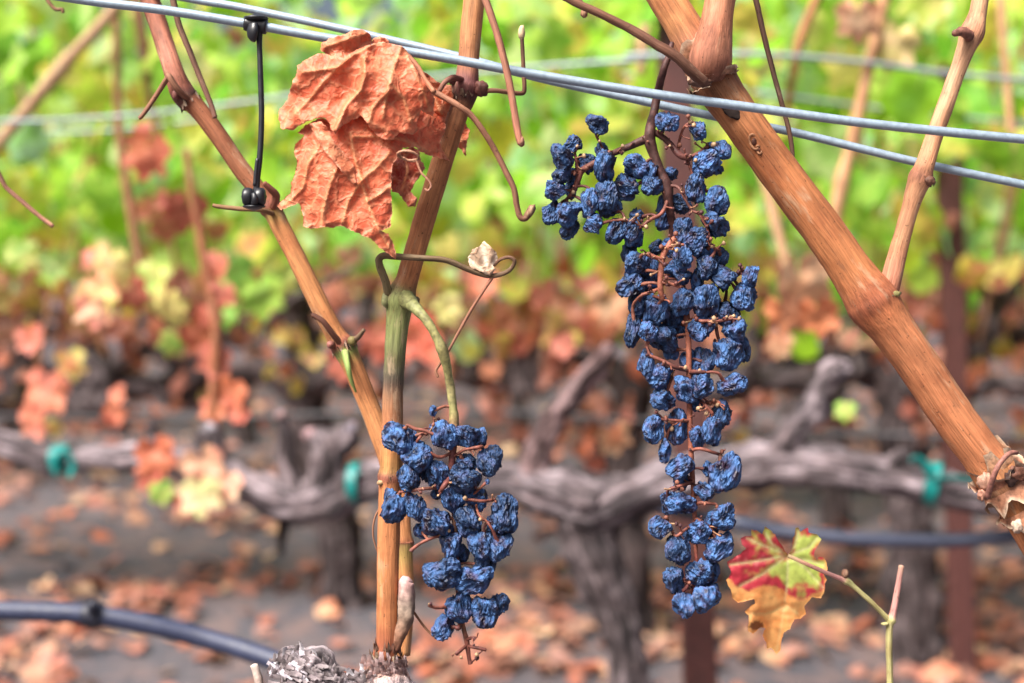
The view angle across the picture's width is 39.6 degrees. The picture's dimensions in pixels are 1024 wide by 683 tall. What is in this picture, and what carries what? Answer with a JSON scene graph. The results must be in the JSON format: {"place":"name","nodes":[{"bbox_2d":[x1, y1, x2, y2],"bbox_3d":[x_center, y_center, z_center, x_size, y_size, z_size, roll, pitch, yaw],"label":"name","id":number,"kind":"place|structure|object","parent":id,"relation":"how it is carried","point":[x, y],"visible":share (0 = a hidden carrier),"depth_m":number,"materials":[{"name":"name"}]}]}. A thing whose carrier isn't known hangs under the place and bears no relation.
{"place":"outdoors","nodes":[
{"label":"outdoors","id":0,"kind":"place"},
{"bbox_2d":[0,599,358,682],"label":"drip hose","id":1,"kind":"object","parent":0,"point":[93,613],"visible":0.84,"depth_m":1.29,"materials":[{"name":"plastic"}]},
{"bbox_2d":[250,642,413,682],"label":"vine spur","id":2,"kind":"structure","parent":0,"point":[299,663],"depth_m":0.69,"materials":[{"name":"grey plant"}]},
{"bbox_2d":[138,0,413,656],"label":"vine cane","id":3,"kind":"object","parent":2,"relation":"on","point":[341,341],"visible":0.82,"depth_m":0.75,"materials":[{"name":"brown plant"}]},
{"bbox_2d":[178,0,1023,188],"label":"trellis wire","id":4,"kind":"object","parent":3,"relation":"attached to","point":[779,129],"visible":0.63,"depth_m":0.73,"materials":[{"name":"silver metal"}]},
{"bbox_2d":[0,172,53,227],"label":"dried tendril","id":5,"kind":"object","parent":4,"relation":"hanging from","point":[10,191],"visible":1,"depth_m":0.80,"materials":[{"name":"plant"}]},
{"bbox_2d":[46,0,64,12],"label":"dried tendril","id":6,"kind":"object","parent":4,"relation":"hanging from","point":[53,7],"visible":1,"depth_m":0.80,"materials":[{"name":"plant"}]},
{"bbox_2d":[170,0,216,118],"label":"dried tendril","id":7,"kind":"object","parent":4,"relation":"hanging from","point":[188,48],"visible":0.91,"depth_m":0.74,"materials":[{"name":"plant"}]},
{"bbox_2d":[369,0,535,661],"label":"vine cane","id":8,"kind":"object","parent":2,"relation":"on","point":[395,607],"visible":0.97,"depth_m":0.69,"materials":[{"name":"brown plant"}]},
{"bbox_2d":[379,290,518,664],"bbox_3d":[-0.030,0.066,0.681,0.065,0.180,0.033,1,4,18],"label":"grape bunch","id":9,"kind":"object","parent":8,"relation":"hanging from","point":[490,546],"visible":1,"depth_m":0.68,"materials":[{"name":"blue food"}]},
{"bbox_2d":[277,29,469,258],"bbox_3d":[-0.055,-0.094,0.679,0.103,0.109,0.053,-2,4,-28],"label":"dried leaf","id":10,"kind":"object","parent":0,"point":[378,105],"visible":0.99,"depth_m":0.67,"materials":[{"name":"plant"}]},
{"bbox_2d":[0,273,1023,682],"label":"ground","id":11,"kind":"structure","parent":0,"point":[292,611],"depth_m":4.83,"materials":[{"name":"soil"}]},
{"bbox_2d":[0,51,123,353],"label":"grape vine","id":12,"kind":"object","parent":11,"relation":"on","point":[6,276],"visible":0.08,"depth_m":6.13,"materials":[{"name":"green plant"}]},
{"bbox_2d":[0,87,155,433],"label":"grape vine","id":13,"kind":"object","parent":11,"relation":"on","point":[12,425],"visible":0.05,"depth_m":8.06,"materials":[{"name":"green plant"}]},
{"bbox_2d":[0,0,238,439],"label":"grape vine","id":14,"kind":"object","parent":11,"relation":"on","point":[95,101],"visible":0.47,"depth_m":4.13,"materials":[{"name":"green plant"}]},
{"bbox_2d":[71,90,391,446],"bbox_3d":[-1.446,-0.379,7.766,1.851,2.080,1.742,0,4,0],"label":"grape vine","id":15,"kind":"object","parent":11,"relation":"on","point":[245,433],"visible":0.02,"depth_m":7.80,"materials":[{"name":"green plant"}]},
{"bbox_2d":[94,12,503,479],"bbox_3d":[-0.870,-0.272,5.930,1.769,2.074,1.601,0,4,0],"label":"grape vine","id":16,"kind":"object","parent":11,"relation":"on","point":[245,56],"visible":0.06,"depth_m":5.88,"materials":[{"name":"green plant"}]},
{"bbox_2d":[0,0,655,610],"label":"grape vine","id":17,"kind":"object","parent":11,"relation":"on","point":[298,380],"visible":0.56,"depth_m":4.04,"materials":[{"name":"green plant"}]},
{"bbox_2d":[353,81,629,453],"bbox_3d":[0.039,-0.368,7.473,2.184,2.068,1.434,1,4,16],"label":"grape vine","id":18,"kind":"object","parent":11,"relation":"on","point":[517,402],"visible":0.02,"depth_m":7.50,"materials":[{"name":"green plant"}]},
{"bbox_2d":[0,111,1019,304],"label":"vine rows","id":19,"kind":"object","parent":11,"relation":"on","point":[346,286],"depth_m":9.71,"materials":[{"name":"green plant"}]},
{"bbox_2d":[0,0,1023,682],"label":"grape vine","id":20,"kind":"object","parent":11,"relation":"on","point":[590,512],"visible":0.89,"depth_m":2.18,"materials":[{"name":"green plant"}]},
{"bbox_2d":[47,444,75,478],"bbox_3d":[-0.697,0.186,2.220,0.047,0.051,0.055,0,4,0],"label":"vine tie","id":21,"kind":"object","parent":20,"relation":"attached to","point":[55,461],"visible":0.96,"depth_m":2.20,"materials":[{"name":"teal plastic"}]},
{"bbox_2d":[0,83,449,133],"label":"trellis wire","id":22,"kind":"object","parent":20,"relation":"attached to","point":[183,121],"visible":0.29,"depth_m":2.90,"materials":[{"name":"silver metal"}]},
{"bbox_2d":[0,58,650,122],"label":"trellis wire","id":23,"kind":"object","parent":20,"relation":"attached to","point":[434,76],"visible":0.7,"depth_m":2.25,"materials":[{"name":"silver metal"}]},
{"bbox_2d":[345,461,363,506],"bbox_3d":[-0.231,0.213,2.130,0.024,0.068,0.069,0,4,8],"label":"vine tie","id":24,"kind":"object","parent":20,"relation":"attached to","point":[352,472],"visible":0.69,"depth_m":2.10,"materials":[{"name":"teal plastic"}]},
{"bbox_2d":[624,51,1023,82],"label":"trellis wire","id":25,"kind":"object","parent":20,"relation":"attached to","point":[850,61],"visible":0.76,"depth_m":2.05,"materials":[{"name":"silver metal"}]},
{"bbox_2d":[624,73,1023,124],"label":"trellis wire","id":26,"kind":"object","parent":20,"relation":"attached to","point":[840,103],"visible":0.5,"depth_m":2.60,"materials":[{"name":"silver metal"}]},
{"bbox_2d":[652,509,1015,547],"bbox_3d":[0.451,0.255,2.043,0.858,0.053,0.198,2,4,24],"label":"drip hose","id":27,"kind":"object","parent":20,"relation":"hanging from","point":[913,540],"visible":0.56,"depth_m":1.97,"materials":[{"name":"plastic"}]},
{"bbox_2d":[909,455,972,507],"bbox_3d":[0.591,0.189,1.942,0.116,0.077,0.068,0,4,0],"label":"vine tie","id":28,"kind":"object","parent":20,"relation":"attached to","point":[934,477],"visible":0.91,"depth_m":1.92,"materials":[{"name":"teal plastic"}]},
{"bbox_2d":[0,357,1023,682],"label":"leaf litter","id":29,"kind":"object","parent":11,"relation":"on","point":[520,633],"visible":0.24,"depth_m":4.23,"materials":[{"name":"orange plant"}]},
{"bbox_2d":[383,24,802,472],"bbox_3d":[0.313,-0.253,5.797,1.739,2.075,2.035,0,4,0],"label":"grape vine","id":30,"kind":"object","parent":11,"relation":"on","point":[731,174],"visible":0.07,"depth_m":5.61,"materials":[{"name":"green plant"}]},
{"bbox_2d":[356,0,955,638],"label":"grape vine","id":31,"kind":"object","parent":11,"relation":"on","point":[468,206],"visible":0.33,"depth_m":3.83,"materials":[{"name":"green plant"}]},
{"bbox_2d":[655,0,717,682],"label":"trellis post","id":32,"kind":"object","parent":11,"relation":"on","point":[698,648],"visible":0.3,"depth_m":2.23,"materials":[{"name":"paint"}]},
{"bbox_2d":[573,0,1023,667],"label":"grape vine","id":33,"kind":"object","parent":11,"relation":"on","point":[995,286],"visible":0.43,"depth_m":3.67,"materials":[{"name":"green plant"}]},
{"bbox_2d":[726,527,903,682],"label":"young shoot","id":34,"kind":"object","parent":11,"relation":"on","point":[775,581],"visible":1,"depth_m":0.75,"materials":[{"name":"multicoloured plant"}]},
{"bbox_2d":[634,90,995,421],"bbox_3d":[1.454,-0.344,7.077,1.885,2.072,1.633,0,4,0],"label":"grape vine","id":35,"kind":"object","parent":11,"relation":"on","point":[791,400],"depth_m":7.12,"materials":[{"name":"green plant"}]},
{"bbox_2d":[608,18,1023,529],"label":"grape vine","id":36,"kind":"object","parent":11,"relation":"on","point":[834,502],"visible":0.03,"depth_m":5.43,"materials":[{"name":"green plant"}]},
{"bbox_2d":[932,68,976,676],"bbox_3d":[1.122,0.101,3.601,0.070,1.579,0.172,-2,4,-23],"label":"trellis post","id":37,"kind":"object","parent":11,"relation":"on","point":[960,581],"visible":0.52,"depth_m":3.58,"materials":[{"name":"paint"}]},
{"bbox_2d":[0,409,1023,441],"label":"drip hose","id":38,"kind":"object","parent":37,"relation":"attached to","point":[822,433],"visible":0.48,"depth_m":3.92,"materials":[{"name":"plastic"}]},
{"bbox_2d":[897,133,1023,324],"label":"grape vine","id":39,"kind":"object","parent":11,"relation":"on","point":[930,193],"visible":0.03,"depth_m":6.89,"materials":[{"name":"green plant"}]},
{"bbox_2d":[903,16,1023,341],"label":"grape vine","id":40,"kind":"object","parent":11,"relation":"on","point":[983,253],"visible":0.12,"depth_m":5.30,"materials":[{"name":"green plant"}]},
{"bbox_2d":[983,23,1023,451],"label":"grape vine","id":41,"kind":"object","parent":11,"relation":"on","point":[1005,349],"visible":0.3,"depth_m":3.74,"materials":[{"name":"green plant"}]},
{"bbox_2d":[542,41,759,618],"bbox_3d":[0.067,-0.006,0.689,0.105,0.279,0.038,0,4,0],"label":"grape bunch","id":42,"kind":"object","parent":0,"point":[663,325],"visible":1,"depth_m":0.68,"materials":[{"name":"blue food"}]},
{"bbox_2d":[563,0,1023,554],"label":"vine cane","id":43,"kind":"object","parent":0,"point":[699,54],"visible":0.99,"depth_m":0.70,"materials":[{"name":"brown plant"}]},
{"bbox_2d":[56,0,1023,143],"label":"trellis wire","id":44,"kind":"object","parent":43,"relation":"attached to","point":[596,84],"visible":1,"depth_m":0.68,"materials":[{"name":"silver metal"}]},
{"bbox_2d":[241,13,267,210],"bbox_3d":[-0.124,-0.110,0.684,0.013,0.095,0.018,0,4,0],"label":"wire clip","id":45,"kind":"object","parent":44,"relation":"hanging from","point":[255,197],"visible":1,"depth_m":0.68,"materials":[{"name":"black plastic"}]},
{"bbox_2d":[482,0,524,146],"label":"dried tendril","id":46,"kind":"object","parent":44,"relation":"hanging from","point":[490,13],"visible":1,"depth_m":0.67,"materials":[{"name":"plant"}]},
{"bbox_2d":[580,0,587,17],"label":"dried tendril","id":47,"kind":"object","parent":43,"relation":"hanging from","point":[583,14],"visible":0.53,"depth_m":0.70,"materials":[{"name":"plant"}]},
{"bbox_2d":[753,0,794,156],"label":"dried tendril","id":48,"kind":"object","parent":43,"relation":"hanging from","point":[757,6],"visible":0.96,"depth_m":0.70,"materials":[{"name":"plant"}]}
]}

